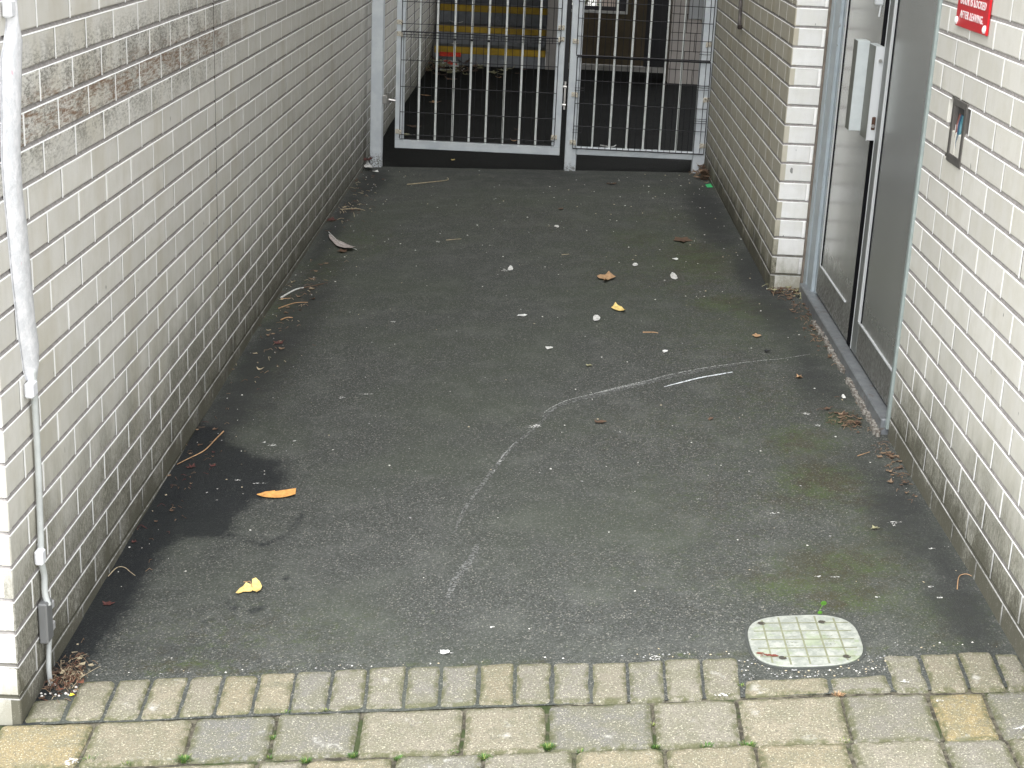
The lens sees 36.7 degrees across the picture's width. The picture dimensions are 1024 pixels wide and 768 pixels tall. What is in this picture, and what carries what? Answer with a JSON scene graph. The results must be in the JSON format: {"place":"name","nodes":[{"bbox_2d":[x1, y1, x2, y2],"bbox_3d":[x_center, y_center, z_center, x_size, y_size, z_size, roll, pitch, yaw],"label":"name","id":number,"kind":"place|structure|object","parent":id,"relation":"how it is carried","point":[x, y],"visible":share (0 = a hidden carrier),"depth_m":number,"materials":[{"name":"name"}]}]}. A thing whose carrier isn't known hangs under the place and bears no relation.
{"place":"outdoors","nodes":[
{"label":"outdoors","id":0,"kind":"place"},
{"bbox_2d":[433,0,546,54],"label":"passage wall","id":1,"kind":"structure","parent":0,"point":[435,26],"depth_m":14.02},
{"bbox_2d":[0,652,1023,767],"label":"pavement","id":2,"kind":"structure","parent":0,"point":[894,731],"depth_m":3.16,"materials":[{"name":"beige stone"}]},
{"bbox_2d":[172,753,193,763],"bbox_3d":[-0.658,0.754,3.101,0.041,0.016,0.041,17,23,38],"label":"grass tuft","id":3,"kind":"object","parent":2,"relation":"on","point":[183,758],"visible":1,"depth_m":3.10,"materials":[{"name":"green plant"}]},
{"bbox_2d":[298,756,311,763],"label":"grass tuft","id":4,"kind":"object","parent":2,"relation":"on","point":[305,760],"visible":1,"depth_m":3.08,"materials":[{"name":"green plant"}]},
{"bbox_2d":[346,751,359,757],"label":"grass tuft","id":5,"kind":"object","parent":2,"relation":"on","point":[353,755],"visible":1,"depth_m":3.08,"materials":[{"name":"green plant"}]},
{"bbox_2d":[477,752,491,760],"bbox_3d":[-0.054,0.736,3.046,0.039,0.013,0.028,3,18,1],"label":"grass tuft","id":6,"kind":"object","parent":2,"relation":"on","point":[483,756],"visible":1,"depth_m":3.05,"materials":[{"name":"green plant"}]},
{"bbox_2d":[537,741,557,749],"bbox_3d":[0.071,0.721,3.065,0.048,0.014,0.031,3,18,1],"label":"grass tuft","id":7,"kind":"object","parent":2,"relation":"on","point":[547,746],"visible":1,"depth_m":3.07,"materials":[{"name":"green plant"}]},
{"bbox_2d":[700,741,713,747],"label":"grass tuft","id":8,"kind":"object","parent":2,"relation":"on","point":[705,744],"visible":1,"depth_m":3.04,"materials":[{"name":"green plant"}]},
{"bbox_2d":[738,741,756,747],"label":"grass tuft","id":9,"kind":"object","parent":2,"relation":"on","point":[750,744],"visible":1,"depth_m":3.03,"materials":[{"name":"green plant"}]},
{"bbox_2d":[833,690,845,696],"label":"leaf","id":10,"kind":"object","parent":2,"relation":"on","point":[839,695],"visible":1,"depth_m":3.18,"materials":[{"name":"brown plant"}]},
{"bbox_2d":[12,167,1023,764],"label":"path","id":11,"kind":"structure","parent":0,"point":[530,547],"depth_m":4.40,"materials":[{"name":"grey asphalt"}]},
{"bbox_2d":[39,638,97,702],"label":"leaf litter","id":12,"kind":"object","parent":11,"relation":"on","point":[71,674],"visible":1,"depth_m":3.42,"materials":[{"name":"plant"}]},
{"bbox_2d":[102,601,114,604],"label":"fallen leaf","id":13,"kind":"object","parent":11,"relation":"on","point":[107,603],"visible":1,"depth_m":3.74,"materials":[{"name":"brown plant"}]},
{"bbox_2d":[132,382,258,570],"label":"leaf litter","id":14,"kind":"object","parent":11,"relation":"on","point":[214,464],"visible":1,"depth_m":4.52,"materials":[{"name":"brown plant"}]},
{"bbox_2d":[177,431,223,464],"bbox_3d":[-0.933,0.193,4.682,0.026,0.016,0.277,8,19,17],"label":"twig","id":15,"kind":"object","parent":11,"relation":"on","point":[203,450],"visible":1,"depth_m":4.66,"materials":[{"name":"beige wood"}]},
{"bbox_2d":[236,578,261,592],"bbox_3d":[-0.642,0.496,3.783,0.059,0.014,0.074,3,18,1],"label":"yellow leaf","id":16,"kind":"object","parent":11,"relation":"on","point":[256,585],"visible":1,"depth_m":3.78,"materials":[{"name":"yellow plant"}]},
{"bbox_2d":[257,488,295,497],"bbox_3d":[-0.660,0.306,4.321,0.109,0.011,0.053,0,18,-7],"label":"bark strip","id":17,"kind":"object","parent":11,"relation":"on","point":[280,493],"visible":1,"depth_m":4.32,"materials":[{"name":"orange plant"}]},
{"bbox_2d":[232,259,348,381],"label":"leaf litter","id":18,"kind":"object","parent":11,"relation":"on","point":[310,288],"visible":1,"depth_m":6.06,"materials":[{"name":"plant"}]},
{"bbox_2d":[280,287,303,297],"bbox_3d":[-0.899,-0.372,6.277,0.020,0.011,0.168,10,20,23],"label":"twig","id":19,"kind":"object","parent":11,"relation":"on","point":[290,292],"visible":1,"depth_m":6.27,"materials":[{"name":"beige wood"}]},
{"bbox_2d":[329,232,356,249],"bbox_3d":[-0.800,-0.657,7.082,0.059,0.015,0.346,-7,20,-27],"label":"feather","id":20,"kind":"object","parent":11,"relation":"on","point":[339,243],"visible":1,"depth_m":7.05,"materials":[{"name":"grey"}]},
{"bbox_2d":[327,172,383,230],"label":"leaf litter","id":21,"kind":"object","parent":11,"relation":"on","point":[355,201],"visible":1,"depth_m":7.93,"materials":[{"name":"plant"}]},
{"bbox_2d":[364,161,372,167],"bbox_3d":[-0.832,-1.269,8.931,0.051,0.033,0.124,-1,18,-10],"label":"paper scrap","id":22,"kind":"object","parent":11,"relation":"on","point":[367,165],"visible":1,"depth_m":8.96,"materials":[{"name":"white paper"}]},
{"bbox_2d":[370,0,394,166],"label":"gate post","id":23,"kind":"object","parent":11,"relation":"on","point":[379,99],"visible":0.88,"depth_m":8.88,"materials":[{"name":"metal"}]},
{"bbox_2d":[395,0,571,155],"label":"gate","id":24,"kind":"structure","parent":23,"relation":"attached to","point":[562,43],"depth_m":8.87,"materials":[{"name":"metal"}]},
{"bbox_2d":[407,177,448,184],"bbox_3d":[-0.450,-1.123,8.575,0.058,0.011,0.311,19,24,40],"label":"twig","id":25,"kind":"object","parent":11,"relation":"on","point":[427,182],"visible":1,"depth_m":8.55,"materials":[{"name":"wood"}]},
{"bbox_2d":[440,650,449,653],"bbox_3d":[-0.150,0.596,3.438,0.021,0.006,0.016,3,18,1],"label":"paper scrap","id":26,"kind":"object","parent":11,"relation":"on","point":[444,651],"visible":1,"depth_m":3.44,"materials":[{"name":"white paper"}]},
{"bbox_2d":[76,169,996,678],"bbox_3d":[0.097,-0.289,6.118,2.074,0.199,5.975,3,18,1],"label":"grit","id":27,"kind":"object","parent":11,"relation":"on","point":[582,481],"visible":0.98,"depth_m":3.88,"materials":[{"name":"grey"}]},
{"bbox_2d":[593,315,599,320],"bbox_3d":[0.322,-0.251,5.861,0.028,0.006,0.084,3,18,1],"label":"paper scrap","id":28,"kind":"object","parent":11,"relation":"on","point":[596,317],"visible":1,"depth_m":5.87,"materials":[{"name":"white paper"}]},
{"bbox_2d":[597,271,615,279],"bbox_3d":[0.399,-0.449,6.430,0.068,0.019,0.132,-3,19,-17],"label":"tan leaf","id":29,"kind":"object","parent":11,"relation":"on","point":[608,275],"visible":1,"depth_m":6.45,"materials":[{"name":"orange plant"}]},
{"bbox_2d":[611,302,625,310],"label":"yellow leaf","id":30,"kind":"object","parent":11,"relation":"on","point":[615,306],"visible":1,"depth_m":5.99,"materials":[{"name":"yellow plant"}]},
{"bbox_2d":[670,272,676,278],"bbox_3d":[0.678,-0.452,6.471,0.027,0.004,0.116,3,18,1],"label":"paper scrap","id":31,"kind":"object","parent":11,"relation":"on","point":[673,275],"visible":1,"depth_m":6.48,"materials":[{"name":"white paper"}]},
{"bbox_2d":[674,237,692,241],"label":"fallen leaf","id":32,"kind":"object","parent":11,"relation":"on","point":[683,239],"visible":1,"depth_m":7.14,"materials":[{"name":"brown plant"}]},
{"bbox_2d":[689,164,711,182],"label":"leaf litter","id":33,"kind":"object","parent":11,"relation":"on","point":[703,171],"visible":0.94,"depth_m":8.78,"materials":[{"name":"brown plant"}]},
{"bbox_2d":[763,284,800,300],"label":"leaf litter","id":34,"kind":"object","parent":11,"relation":"on","point":[788,289],"visible":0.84,"depth_m":6.18,"materials":[{"name":"brown plant"}]},
{"bbox_2d":[745,614,865,669],"bbox_3d":[0.644,0.570,3.404,0.255,0.040,0.243,3,18,1],"label":"access cover","id":35,"kind":"object","parent":11,"relation":"on","point":[803,641],"visible":1,"depth_m":3.39,"materials":[{"name":"grey"}]},
{"bbox_2d":[790,290,835,365],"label":"leaf litter","id":36,"kind":"object","parent":11,"relation":"on","point":[821,338],"visible":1,"depth_m":5.70,"materials":[{"name":"brown plant"}]},
{"bbox_2d":[818,601,826,613],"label":"seedling","id":37,"kind":"object","parent":11,"relation":"on","point":[822,604],"visible":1,"depth_m":3.52,"materials":[{"name":"green plant"}]},
{"bbox_2d":[817,396,861,432],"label":"leaf litter","id":38,"kind":"object","parent":11,"relation":"on","point":[850,422],"visible":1,"depth_m":4.73,"materials":[{"name":"brown plant"}]},
{"bbox_2d":[704,0,1023,665],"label":"brick building","id":39,"kind":"structure","parent":11,"relation":"on","point":[956,432],"depth_m":4.00,"materials":[{"name":"grey brick"}]},
{"bbox_2d":[564,0,717,172],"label":"fence panel","id":40,"kind":"object","parent":39,"relation":"attached to","point":[696,155],"visible":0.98,"depth_m":8.84,"materials":[{"name":"paint"}]},
{"bbox_2d":[737,0,742,28],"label":"metal rod","id":41,"kind":"object","parent":39,"relation":"attached to","point":[739,25],"visible":1,"depth_m":7.54,"materials":[{"name":"grey metal"}]},
{"bbox_2d":[798,0,942,436],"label":"steel door","id":42,"kind":"structure","parent":39,"relation":"attached to","point":[879,58],"depth_m":5.05,"materials":[{"name":"paint"}]},
{"bbox_2d":[816,0,885,339],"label":"door leaf","id":43,"kind":"structure","parent":42,"relation":"in","point":[849,150],"depth_m":5.53,"materials":[{"name":"metal"}]},
{"bbox_2d":[850,0,937,405],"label":"door leaf","id":44,"kind":"structure","parent":42,"relation":"in","point":[910,23],"depth_m":4.77,"materials":[{"name":"metal"}]},
{"bbox_2d":[946,97,971,168],"bbox_3d":[1.166,-0.646,3.978,0.043,0.164,0.144,3,18,1],"label":"intercom","id":45,"kind":"object","parent":39,"relation":"attached to","point":[960,118],"depth_m":3.97,"materials":[{"name":"grey metal"}]},
{"bbox_2d":[954,0,992,35],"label":"sign","id":46,"kind":"object","parent":39,"relation":"attached to","point":[973,15],"visible":1,"depth_m":3.84,"materials":[{"name":"red plastic"}]},
{"bbox_2d":[856,403,916,502],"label":"leaf litter","id":47,"kind":"object","parent":11,"relation":"on","point":[891,456],"visible":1,"depth_m":4.39,"materials":[{"name":"brown plant"}]},
{"bbox_2d":[369,63,696,172],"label":"passage floor","id":48,"kind":"structure","parent":0,"point":[393,156],"depth_m":10.81,"materials":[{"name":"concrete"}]},
{"bbox_2d":[439,52,460,66],"bbox_3d":[-0.548,-2.820,13.416,0.190,0.095,0.300,3,18,1],"label":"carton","id":49,"kind":"object","parent":48,"relation":"on","point":[450,54],"visible":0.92,"depth_m":13.51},
{"bbox_2d":[425,56,476,79],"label":"leaf litter","id":50,"kind":"object","parent":48,"relation":"on","point":[433,66],"visible":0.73,"depth_m":13.12,"materials":[{"name":"brown plant"}]},
{"bbox_2d":[457,61,527,73],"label":"leaf litter","id":51,"kind":"object","parent":48,"relation":"on","point":[493,71],"visible":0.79,"depth_m":13.41,"materials":[{"name":"brown plant"}]},
{"bbox_2d":[434,0,558,69],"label":"staircase","id":52,"kind":"structure","parent":48,"relation":"on","point":[464,9],"depth_m":13.86,"materials":[{"name":"concrete"}]},
{"bbox_2d":[565,0,668,72],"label":"back wall","id":53,"kind":"structure","parent":48,"relation":"on","point":[589,46],"depth_m":13.71,"materials":[{"name":"black"}]},
{"bbox_2d":[571,0,627,13],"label":"window frame","id":54,"kind":"structure","parent":53,"relation":"in","point":[587,9],"depth_m":13.62,"materials":[{"name":"grey"}]},
{"bbox_2d":[643,0,668,66],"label":"dark door","id":55,"kind":"structure","parent":53,"relation":"in","point":[658,10],"depth_m":13.71,"materials":[{"name":"black"}]},
{"bbox_2d":[665,0,703,83],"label":"block pier","id":56,"kind":"structure","parent":48,"relation":"on","point":[693,30],"depth_m":12.97,"materials":[{"name":"grey brick"}]},
{"bbox_2d":[545,0,623,65],"bbox_3d":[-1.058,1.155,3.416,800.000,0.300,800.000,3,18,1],"label":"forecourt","id":57,"kind":"structure","parent":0,"point":[593,4],"depth_m":27.37,"materials":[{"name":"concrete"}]},
{"bbox_2d":[0,0,434,725],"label":"brick building","id":58,"kind":"structure","parent":57,"relation":"on","point":[192,170],"depth_m":4.07,"materials":[{"name":"grey brick"}]},
{"bbox_2d":[0,0,55,685],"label":"cable cover","id":59,"kind":"object","parent":58,"relation":"attached to","point":[10,127],"visible":0.97,"depth_m":3.07,"materials":[{"name":"grey plastic"}]},
{"bbox_2d":[596,0,624,11],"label":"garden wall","id":60,"kind":"structure","parent":57,"relation":"on","point":[609,4],"depth_m":15.03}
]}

